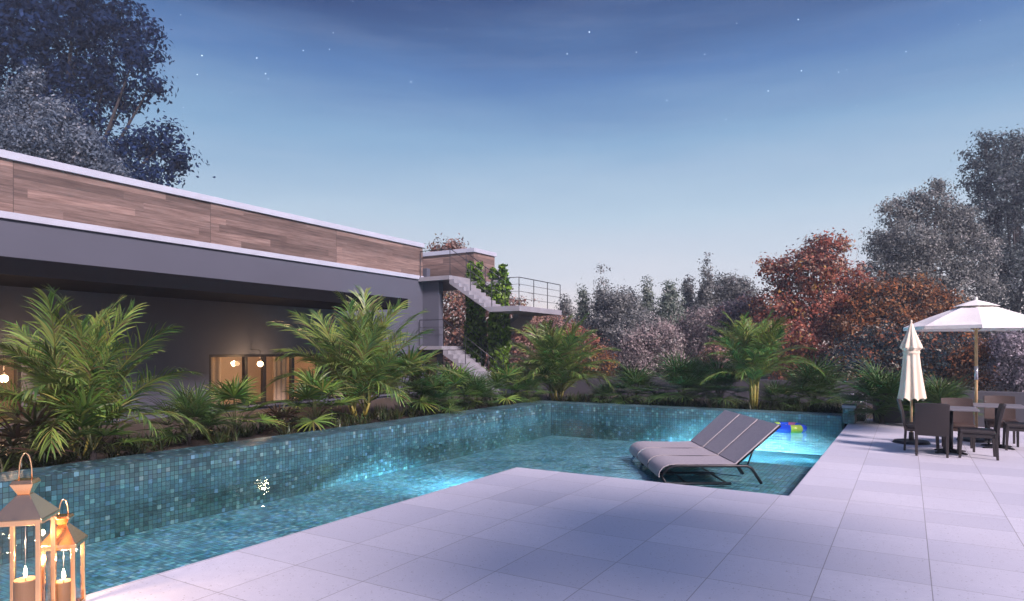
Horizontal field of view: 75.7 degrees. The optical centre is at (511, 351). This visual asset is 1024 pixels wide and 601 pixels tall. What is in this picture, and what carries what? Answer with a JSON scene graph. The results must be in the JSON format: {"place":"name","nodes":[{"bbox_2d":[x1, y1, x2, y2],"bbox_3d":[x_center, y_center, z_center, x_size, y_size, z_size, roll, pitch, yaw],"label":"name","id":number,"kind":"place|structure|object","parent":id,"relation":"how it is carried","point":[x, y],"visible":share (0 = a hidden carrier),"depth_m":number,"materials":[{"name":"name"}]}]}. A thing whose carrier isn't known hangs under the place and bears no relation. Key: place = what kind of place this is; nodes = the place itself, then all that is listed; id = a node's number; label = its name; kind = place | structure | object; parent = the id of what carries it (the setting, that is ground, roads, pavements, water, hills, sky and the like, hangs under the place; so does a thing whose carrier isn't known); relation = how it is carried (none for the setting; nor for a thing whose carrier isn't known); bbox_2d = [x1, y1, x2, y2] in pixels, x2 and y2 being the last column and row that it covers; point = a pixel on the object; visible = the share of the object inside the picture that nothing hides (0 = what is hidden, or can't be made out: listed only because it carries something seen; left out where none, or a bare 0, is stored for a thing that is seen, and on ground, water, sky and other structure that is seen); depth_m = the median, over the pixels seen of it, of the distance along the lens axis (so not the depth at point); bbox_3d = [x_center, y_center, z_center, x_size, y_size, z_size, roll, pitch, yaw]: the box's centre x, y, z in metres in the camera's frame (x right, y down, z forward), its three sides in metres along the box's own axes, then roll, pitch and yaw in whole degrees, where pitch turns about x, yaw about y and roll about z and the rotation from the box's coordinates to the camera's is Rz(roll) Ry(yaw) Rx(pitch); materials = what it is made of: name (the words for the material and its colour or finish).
{"place":"outdoors","nodes":[
{"label":"outdoors","id":0,"kind":"place"},
{"bbox_2d":[0,435,821,600],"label":"pool floor","id":1,"kind":"structure","parent":0,"point":[114,562],"depth_m":10.15,"materials":[{"name":"blue tile"}]},
{"bbox_2d":[0,400,844,564],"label":"pool wall","id":2,"kind":"structure","parent":1,"relation":"on","point":[110,498],"depth_m":11.13,"materials":[{"name":"blue tile"}]},
{"bbox_2d":[576,453,811,495],"bbox_3d":[2.751,2.333,9.968,3.148,0.935,3.278,0,0,31],"label":"pool ledge","id":3,"kind":"object","parent":1,"relation":"on","point":[775,479],"visible":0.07,"depth_m":9.97,"materials":[{"name":"blue tile"}]},
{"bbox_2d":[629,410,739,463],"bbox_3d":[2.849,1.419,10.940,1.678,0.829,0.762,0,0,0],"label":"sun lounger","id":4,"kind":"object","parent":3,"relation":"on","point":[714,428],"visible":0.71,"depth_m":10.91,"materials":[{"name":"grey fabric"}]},
{"bbox_2d":[638,414,758,473],"bbox_3d":[2.849,1.419,10.160,1.678,0.829,0.762,0,0,0],"label":"sun lounger","id":5,"kind":"object","parent":3,"relation":"on","point":[730,434],"visible":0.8,"depth_m":10.11,"materials":[{"name":"grey fabric"}]},
{"bbox_2d":[648,419,780,484],"bbox_3d":[2.849,1.419,9.380,1.678,0.829,0.762,0,0,0],"label":"sun lounger","id":6,"kind":"object","parent":3,"relation":"on","point":[746,443],"visible":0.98,"depth_m":9.26,"materials":[{"name":"grey fabric"}]},
{"bbox_2d":[0,392,871,471],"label":"soil","id":7,"kind":"structure","parent":0,"point":[388,402],"depth_m":14.80,"materials":[{"name":"brown soil"}]},
{"bbox_2d":[0,399,78,468],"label":"fan palm","id":8,"kind":"object","parent":7,"relation":"on","point":[18,430],"visible":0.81,"depth_m":8.93,"materials":[{"name":"green plant"}]},
{"bbox_2d":[14,380,153,460],"bbox_3d":[-6.109,0.996,9.556,1.648,1.247,1.589,0,0,-5],"label":"fan palm","id":9,"kind":"object","parent":7,"relation":"on","point":[81,403],"visible":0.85,"depth_m":9.41,"materials":[{"name":"green plant"}]},
{"bbox_2d":[0,285,210,461],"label":"areca palm","id":10,"kind":"object","parent":7,"relation":"on","point":[85,351],"visible":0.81,"depth_m":9.73,"materials":[{"name":"green plant"}]},
{"bbox_2d":[134,379,240,444],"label":"fan palm","id":11,"kind":"object","parent":7,"relation":"on","point":[193,404],"visible":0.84,"depth_m":11.21,"materials":[{"name":"green plant"}]},
{"bbox_2d":[179,374,287,434],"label":"fan palm","id":12,"kind":"object","parent":7,"relation":"on","point":[236,392],"visible":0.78,"depth_m":12.10,"materials":[{"name":"green plant"}]},
{"bbox_2d":[0,392,553,472],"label":"ground cover","id":13,"kind":"object","parent":7,"relation":"on","point":[7,462],"visible":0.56,"depth_m":11.78,"materials":[{"name":"green plant"}]},
{"bbox_2d":[257,403,306,435],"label":"fan palm","id":14,"kind":"object","parent":7,"relation":"on","point":[280,413],"visible":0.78,"depth_m":12.68,"materials":[{"name":"green plant"}]},
{"bbox_2d":[274,365,367,431],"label":"fan palm","id":15,"kind":"object","parent":7,"relation":"on","point":[310,386],"visible":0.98,"depth_m":13.44,"materials":[{"name":"green plant"}]},
{"bbox_2d":[265,285,463,418],"bbox_3d":[-3.578,-0.002,15.555,4.657,3.284,4.484,0,0,31],"label":"areca palm","id":16,"kind":"object","parent":7,"relation":"on","point":[357,343],"visible":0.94,"depth_m":15.11,"materials":[{"name":"green plant"}]},
{"bbox_2d":[356,344,445,413],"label":"fan palm","id":17,"kind":"object","parent":7,"relation":"on","point":[405,365],"visible":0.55,"depth_m":16.00,"materials":[{"name":"green plant"}]},
{"bbox_2d":[392,368,467,414],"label":"fan palm","id":18,"kind":"object","parent":7,"relation":"on","point":[430,383],"visible":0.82,"depth_m":16.31,"materials":[{"name":"green plant"}]},
{"bbox_2d":[422,362,482,409],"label":"fan palm","id":19,"kind":"object","parent":7,"relation":"on","point":[463,391],"visible":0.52,"depth_m":17.51,"materials":[{"name":"green plant"}]},
{"bbox_2d":[446,370,504,410],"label":"fan palm","id":20,"kind":"object","parent":7,"relation":"on","point":[481,384],"visible":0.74,"depth_m":17.92,"materials":[{"name":"green plant"}]},
{"bbox_2d":[479,362,532,403],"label":"fan palm","id":21,"kind":"object","parent":7,"relation":"on","point":[508,375],"visible":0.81,"depth_m":19.39,"materials":[{"name":"green plant"}]},
{"bbox_2d":[501,369,554,402],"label":"fan palm","id":22,"kind":"object","parent":7,"relation":"on","point":[529,382],"visible":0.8,"depth_m":20.07,"materials":[{"name":"green plant"}]},
{"bbox_2d":[502,312,621,400],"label":"areca palm","id":23,"kind":"object","parent":7,"relation":"on","point":[556,368],"visible":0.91,"depth_m":20.52,"materials":[{"name":"green plant"}]},
{"bbox_2d":[582,379,621,402],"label":"fan palm","id":24,"kind":"object","parent":7,"relation":"on","point":[607,389],"visible":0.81,"depth_m":19.75,"materials":[{"name":"green plant"}]},
{"bbox_2d":[602,358,674,405],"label":"fan palm","id":25,"kind":"object","parent":7,"relation":"on","point":[636,377],"visible":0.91,"depth_m":19.43,"materials":[{"name":"green plant"}]},
{"bbox_2d":[636,347,728,405],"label":"fan palm","id":26,"kind":"object","parent":7,"relation":"on","point":[685,375],"visible":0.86,"depth_m":18.71,"materials":[{"name":"green plant"}]},
{"bbox_2d":[551,389,852,412],"bbox_3d":[5.117,1.414,18.947,8.773,0.413,2.053,0,0,31],"label":"ground cover","id":27,"kind":"object","parent":7,"relation":"on","point":[711,404],"visible":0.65,"depth_m":18.40,"materials":[{"name":"green plant"}]},
{"bbox_2d":[676,352,750,405],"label":"fan palm","id":28,"kind":"object","parent":7,"relation":"on","point":[728,380],"visible":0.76,"depth_m":18.35,"materials":[{"name":"green plant"}]},
{"bbox_2d":[699,310,825,409],"bbox_3d":[6.698,0.246,17.729,3.212,2.756,3.280,0,0,31],"label":"areca palm","id":29,"kind":"object","parent":7,"relation":"on","point":[752,354],"visible":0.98,"depth_m":17.46,"materials":[{"name":"green plant"}]},
{"bbox_2d":[758,376,805,411],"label":"fan palm","id":30,"kind":"object","parent":7,"relation":"on","point":[770,390],"visible":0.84,"depth_m":17.64,"materials":[{"name":"green plant"}]},
{"bbox_2d":[774,350,859,411],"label":"fan palm","id":31,"kind":"object","parent":7,"relation":"on","point":[814,379],"visible":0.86,"depth_m":17.40,"materials":[{"name":"green plant"}]},
{"bbox_2d":[804,393,867,418],"bbox_3d":[8.219,1.632,17.228,1.956,1.091,0.032,0,0,31],"label":"handrail","id":32,"kind":"object","parent":7,"relation":"on","point":[842,401],"visible":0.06,"depth_m":17.03,"materials":[{"name":"metal"}]},
{"bbox_2d":[1,0,1023,351],"label":"sky","id":33,"kind":"structure","parent":0,"point":[560,139],"materials":[{"name":"blue"}]},
{"bbox_2d":[86,419,1023,600],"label":"deck","id":34,"kind":"structure","parent":0,"point":[867,511],"depth_m":5.82,"materials":[{"name":"grey tile"}]},
{"bbox_2d":[0,452,59,600],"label":"lantern","id":35,"kind":"object","parent":34,"relation":"on","point":[26,505],"visible":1,"depth_m":4.05,"materials":[{"name":"orange metal"}]},
{"bbox_2d":[13,566,34,600],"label":"candle","id":36,"kind":"object","parent":35,"relation":"in","point":[24,588],"visible":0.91,"depth_m":4.05,"materials":[{"name":"wax"}]},
{"bbox_2d":[42,499,87,600],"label":"lantern","id":37,"kind":"object","parent":34,"relation":"on","point":[71,536],"visible":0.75,"depth_m":4.29,"materials":[{"name":"orange metal"}]},
{"bbox_2d":[57,569,70,600],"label":"candle","id":38,"kind":"object","parent":37,"relation":"in","point":[63,589],"visible":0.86,"depth_m":4.32,"materials":[{"name":"wax"}]},
{"bbox_2d":[842,403,857,423],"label":"pier","id":39,"kind":"structure","parent":34,"relation":"on","point":[847,408],"depth_m":15.48,"materials":[{"name":"teal tile"}]},
{"bbox_2d":[819,355,930,423],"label":"fan palm","id":40,"kind":"object","parent":34,"relation":"on","point":[876,384],"visible":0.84,"depth_m":15.27,"materials":[{"name":"green plant"}]},
{"bbox_2d":[892,320,930,444],"bbox_3d":[7.417,0.555,12.227,0.620,2.290,0.620,0,0,31],"label":"closed parasol","id":41,"kind":"object","parent":34,"relation":"on","point":[911,387],"visible":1,"depth_m":12.12,"materials":[{"name":"beige fabric"}]},
{"bbox_2d":[896,398,939,450],"bbox_3d":[7.005,1.263,11.377,0.634,0.874,0.477,0,0,31],"label":"dining chair","id":42,"kind":"object","parent":34,"relation":"on","point":[908,426],"visible":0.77,"depth_m":11.28,"materials":[{"name":"wicker"}]},
{"bbox_2d":[914,403,949,457],"bbox_3d":[6.862,1.263,10.769,0.477,0.874,0.634,0,0,31],"label":"dining chair","id":43,"kind":"object","parent":34,"relation":"on","point":[932,419],"visible":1,"depth_m":10.55,"materials":[{"name":"wicker"}]},
{"bbox_2d":[888,370,983,421],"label":"fan palm","id":44,"kind":"object","parent":34,"relation":"on","point":[939,391],"visible":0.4,"depth_m":14.60,"materials":[{"name":"green plant"}]},
{"bbox_2d":[934,406,979,454],"bbox_3d":[7.381,1.323,11.081,0.750,0.755,0.750,0,0,31],"label":"dining table","id":45,"kind":"object","parent":34,"relation":"on","point":[961,408],"visible":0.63,"depth_m":11.04,"materials":[{"name":"black metal"}]},
{"bbox_2d":[941,398,975,451],"bbox_3d":[7.769,1.263,11.473,0.477,0.874,0.634,0,0,31],"label":"dining chair","id":46,"kind":"object","parent":34,"relation":"on","point":[962,418],"visible":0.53,"depth_m":11.59,"materials":[{"name":"brown wicker"}]},
{"bbox_2d":[903,297,1023,442],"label":"parasol","id":47,"kind":"object","parent":34,"relation":"on","point":[976,315],"visible":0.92,"depth_m":12.18,"materials":[{"name":"white fabric"}]},
{"bbox_2d":[957,403,1005,460],"bbox_3d":[7.514,1.263,10.535,0.634,0.874,0.477,0,0,31],"label":"dining chair","id":48,"kind":"object","parent":34,"relation":"on","point":[990,433],"visible":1,"depth_m":10.43,"materials":[{"name":"wicker"}]},
{"bbox_2d":[973,403,1023,449],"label":"dining table","id":49,"kind":"object","parent":34,"relation":"on","point":[996,405],"visible":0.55,"depth_m":11.52,"materials":[{"name":"black metal"}]},
{"bbox_2d":[984,395,1018,446],"bbox_3d":[8.963,1.263,12.062,0.477,0.874,0.634,0,0,31],"label":"dining chair","id":50,"kind":"object","parent":34,"relation":"on","point":[1009,415],"visible":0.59,"depth_m":12.19,"materials":[{"name":"brown wicker"}]},
{"bbox_2d":[1002,422,1023,449],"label":"dining chair","id":51,"kind":"object","parent":34,"relation":"on","point":[1012,426],"visible":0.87,"depth_m":11.28,"materials":[{"name":"wicker"}]},
{"bbox_2d":[281,412,844,476],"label":"water","id":52,"kind":"structure","parent":0,"point":[577,421],"depth_m":15.36,"materials":[{"name":"teal liquid"}]},
{"bbox_2d":[772,422,806,432],"bbox_3d":[6.226,1.720,14.867,0.810,0.190,0.810,0,0,31],"label":"swim ring","id":53,"kind":"object","parent":52,"relation":"on","point":[790,427],"visible":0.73,"depth_m":14.54,"materials":[{"name":"plastic"}]},
{"bbox_2d":[760,353,1017,418],"bbox_3d":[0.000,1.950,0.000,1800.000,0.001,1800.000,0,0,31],"label":"ground","id":54,"kind":"structure","parent":0,"point":[771,376],"depth_m":36.50,"materials":[{"name":"green plant"}]},
{"bbox_2d":[0,59,137,178],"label":"broadleaf tree","id":55,"kind":"object","parent":54,"relation":"on","point":[30,125],"visible":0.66,"depth_m":30.42,"materials":[{"name":"grey plant"}]},
{"bbox_2d":[0,0,214,188],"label":"broadleaf tree","id":56,"kind":"object","parent":54,"relation":"on","point":[64,73],"visible":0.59,"depth_m":35.28,"materials":[{"name":"blue plant"}]},
{"bbox_2d":[0,149,496,431],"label":"house","id":57,"kind":"structure","parent":54,"relation":"on","point":[221,281],"depth_m":16.38,"materials":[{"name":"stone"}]},
{"bbox_2d":[0,349,7,381],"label":"pendant lamp","id":58,"kind":"object","parent":57,"relation":"attached to","point":[4,377],"visible":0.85,"depth_m":12.75,"materials":[{"name":"white glass"}]},
{"bbox_2d":[0,355,20,428],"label":"window","id":59,"kind":"structure","parent":57,"relation":"in","point":[16,372],"depth_m":13.32,"materials":[{"name":"brown wood"}]},
{"bbox_2d":[257,359,262,366],"bbox_3d":[-6.948,0.184,17.906,0.444,0.462,0.148,0,0,31],"label":"pendant lamp","id":60,"kind":"object","parent":57,"relation":"attached to","point":[260,363],"visible":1,"depth_m":17.78,"materials":[{"name":"white glass"}]},
{"bbox_2d":[209,354,323,410],"bbox_3d":[-6.857,0.805,18.586,0.240,1.450,3.880,0,0,31],"label":"window","id":61,"kind":"structure","parent":57,"relation":"in","point":[244,356],"depth_m":18.44,"materials":[{"name":"brown wood"}]},
{"bbox_2d":[327,354,394,400],"bbox_3d":[-4.938,0.805,21.779,0.240,1.450,3.230,0,0,31],"label":"window","id":62,"kind":"structure","parent":57,"relation":"in","point":[338,397],"depth_m":20.98,"materials":[{"name":"brown metal"}]},
{"bbox_2d":[409,354,420,393],"bbox_3d":[-3.576,0.805,24.046,0.240,1.450,0.780,0,0,31],"label":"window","id":63,"kind":"structure","parent":57,"relation":"in","point":[413,354],"depth_m":24.04,"materials":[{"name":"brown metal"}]},
{"bbox_2d":[470,281,480,352],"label":"column","id":64,"kind":"structure","parent":54,"relation":"on","point":[472,283],"depth_m":24.50,"materials":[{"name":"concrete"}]},
{"bbox_2d":[463,260,487,394],"bbox_3d":[-1.350,-0.764,24.641,1.035,5.329,0.978,0,0,31],"label":"ivy","id":65,"kind":"object","parent":64,"relation":"attached to","point":[472,322],"visible":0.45,"depth_m":24.41,"materials":[{"name":"green plant"}]},
{"bbox_2d":[417,248,561,395],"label":"staircase","id":66,"kind":"structure","parent":54,"relation":"on","point":[459,355],"depth_m":23.52,"materials":[{"name":"concrete"}]},
{"bbox_2d":[423,232,565,371],"bbox_3d":[-1.435,-1.971,34.106,8.724,8.455,4.846,0,0,-5],"label":"autumn tree","id":67,"kind":"object","parent":54,"relation":"on","point":[457,302],"visible":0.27,"depth_m":33.68,"materials":[{"name":"pink plant"}]},
{"bbox_2d":[493,280,504,367],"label":"column","id":68,"kind":"structure","parent":54,"relation":"on","point":[495,281],"depth_m":23.95,"materials":[{"name":"concrete"}]},
{"bbox_2d":[486,263,511,394],"bbox_3d":[-0.472,-0.657,24.103,1.001,5.116,0.974,0,0,31],"label":"ivy","id":69,"kind":"object","parent":68,"relation":"attached to","point":[504,333],"visible":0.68,"depth_m":23.87,"materials":[{"name":"green plant"}]},
{"bbox_2d":[528,311,569,346],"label":"autumn tree","id":70,"kind":"object","parent":54,"relation":"on","point":[559,320],"visible":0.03,"depth_m":36.43,"materials":[{"name":"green plant"}]},
{"bbox_2d":[554,293,580,375],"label":"conifer tree","id":71,"kind":"object","parent":54,"relation":"on","point":[567,309],"visible":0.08,"depth_m":39.81,"materials":[{"name":"grey plant"}]},
{"bbox_2d":[571,283,592,329],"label":"conifer tree","id":72,"kind":"object","parent":54,"relation":"on","point":[583,306],"visible":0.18,"depth_m":40.78,"materials":[{"name":"grey plant"}]},
{"bbox_2d":[559,316,616,366],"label":"autumn tree","id":73,"kind":"object","parent":54,"relation":"on","point":[593,342],"visible":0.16,"depth_m":35.41,"materials":[{"name":"brown plant"}]},
{"bbox_2d":[577,264,616,375],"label":"conifer tree","id":74,"kind":"object","parent":54,"relation":"on","point":[595,306],"visible":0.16,"depth_m":39.77,"materials":[{"name":"grey plant"}]},
{"bbox_2d":[575,342,621,375],"bbox_3d":[4.271,0.897,32.956,2.674,2.707,2.592,0,0,31],"label":"autumn bush","id":75,"kind":"object","parent":54,"relation":"on","point":[607,366],"visible":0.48,"depth_m":32.58,"materials":[{"name":"brown plant"}]},
{"bbox_2d":[590,281,658,371],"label":"broadleaf tree","id":76,"kind":"object","parent":54,"relation":"on","point":[616,305],"visible":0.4,"depth_m":38.50,"materials":[{"name":"grey plant"}]},
{"bbox_2d":[601,306,656,375],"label":"broadleaf tree","id":77,"kind":"object","parent":54,"relation":"on","point":[622,326],"visible":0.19,"depth_m":36.29,"materials":[{"name":"grey plant"}]},
{"bbox_2d":[637,276,660,321],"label":"conifer tree","id":78,"kind":"object","parent":54,"relation":"on","point":[647,293],"visible":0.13,"depth_m":40.80,"materials":[{"name":"grey plant"}]},
{"bbox_2d":[609,313,695,376],"bbox_3d":[7.104,0.122,35.030,5.365,4.423,4.198,0,0,31],"label":"blossom bush","id":79,"kind":"object","parent":54,"relation":"on","point":[643,343],"visible":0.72,"depth_m":34.27,"materials":[{"name":"pink plant"}]},
{"bbox_2d":[443,316,867,376],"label":"wood","id":80,"kind":"object","parent":54,"relation":"on","point":[451,366],"visible":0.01,"depth_m":48.93,"materials":[{"name":"plant"}]},
{"bbox_2d":[444,375,872,415],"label":"boundary wall","id":81,"kind":"structure","parent":54,"relation":"on","point":[581,386],"depth_m":22.73,"materials":[{"name":"green plant"}]},
{"bbox_2d":[653,278,687,328],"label":"conifer tree","id":82,"kind":"object","parent":54,"relation":"on","point":[669,306],"visible":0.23,"depth_m":39.72,"materials":[{"name":"grey plant"}]},
{"bbox_2d":[676,272,697,325],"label":"conifer tree","id":83,"kind":"object","parent":54,"relation":"on","point":[688,290],"visible":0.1,"depth_m":41.81,"materials":[{"name":"grey plant"}]},
{"bbox_2d":[663,305,726,375],"bbox_3d":[9.579,-0.185,35.245,4.736,4.886,4.164,0,0,31],"label":"blossom bush","id":84,"kind":"object","parent":54,"relation":"on","point":[694,336],"visible":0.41,"depth_m":34.80,"materials":[{"name":"grey plant"}]},
{"bbox_2d":[683,252,721,321],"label":"conifer tree","id":85,"kind":"object","parent":54,"relation":"on","point":[705,291],"visible":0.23,"depth_m":39.79,"materials":[{"name":"green plant"}]},
{"bbox_2d":[693,336,747,378],"bbox_3d":[10.805,0.557,32.085,3.556,3.405,3.482,0,0,31],"label":"autumn bush","id":86,"kind":"object","parent":54,"relation":"on","point":[716,348],"visible":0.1,"depth_m":31.59,"materials":[{"name":"pink plant"}]},
{"bbox_2d":[700,290,766,343],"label":"broadleaf tree","id":87,"kind":"object","parent":54,"relation":"on","point":[741,305],"visible":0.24,"depth_m":34.58,"materials":[{"name":"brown plant"}]},
{"bbox_2d":[706,269,763,320],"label":"broadleaf tree","id":88,"kind":"object","parent":54,"relation":"on","point":[728,290],"visible":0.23,"depth_m":39.42,"materials":[{"name":"grey plant"}]},
{"bbox_2d":[743,228,879,379],"bbox_3d":[14.420,-1.621,30.737,6.823,8.366,4.997,0,0,-11],"label":"autumn tree","id":89,"kind":"object","parent":54,"relation":"on","point":[813,260],"visible":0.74,"depth_m":30.43,"materials":[{"name":"red plant"}]},
{"bbox_2d":[815,268,979,349],"bbox_3d":[17.327,-0.693,28.757,6.963,5.895,3.609,0,0,-12],"label":"autumn tree","id":90,"kind":"object","parent":54,"relation":"on","point":[889,300],"visible":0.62,"depth_m":28.37,"materials":[{"name":"red plant"}]},
{"bbox_2d":[808,317,986,387],"bbox_3d":[15.734,0.544,26.390,8.438,3.788,4.181,0,0,-14],"label":"autumn tree","id":91,"kind":"object","parent":54,"relation":"on","point":[888,354],"visible":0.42,"depth_m":25.76,"materials":[{"name":"pink plant"}]},
{"bbox_2d":[854,175,1014,360],"bbox_3d":[24.332,-3.917,38.035,9.128,12.343,4.746,0,0,-8],"label":"broadleaf tree","id":92,"kind":"object","parent":54,"relation":"on","point":[930,244],"visible":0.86,"depth_m":37.42,"materials":[{"name":"grey plant"}]},
{"bbox_2d":[873,391,1023,427],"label":"boundary wall","id":93,"kind":"structure","parent":54,"relation":"on","point":[1019,397],"depth_m":14.80,"materials":[{"name":"green plant"}]},
{"bbox_2d":[938,334,1010,391],"bbox_3d":[17.721,0.737,25.100,2.897,3.036,2.540,0,0,31],"label":"autumn bush","id":94,"kind":"object","parent":54,"relation":"on","point":[964,367],"visible":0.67,"depth_m":24.83,"materials":[{"name":"red plant"}]},
{"bbox_2d":[942,330,1023,389],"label":"broadleaf tree","id":95,"kind":"object","parent":54,"relation":"on","point":[985,334],"visible":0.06,"depth_m":32.22,"materials":[{"name":"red plant"}]},
{"bbox_2d":[944,124,1023,313],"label":"broadleaf tree","id":96,"kind":"object","parent":54,"relation":"on","point":[1004,171],"visible":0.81,"depth_m":39.37,"materials":[{"name":"grey plant"}]},
{"bbox_2d":[967,330,1023,391],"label":"blossom bush","id":97,"kind":"object","parent":54,"relation":"on","point":[1008,354],"visible":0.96,"depth_m":23.91,"materials":[{"name":"pink plant"}]}
]}

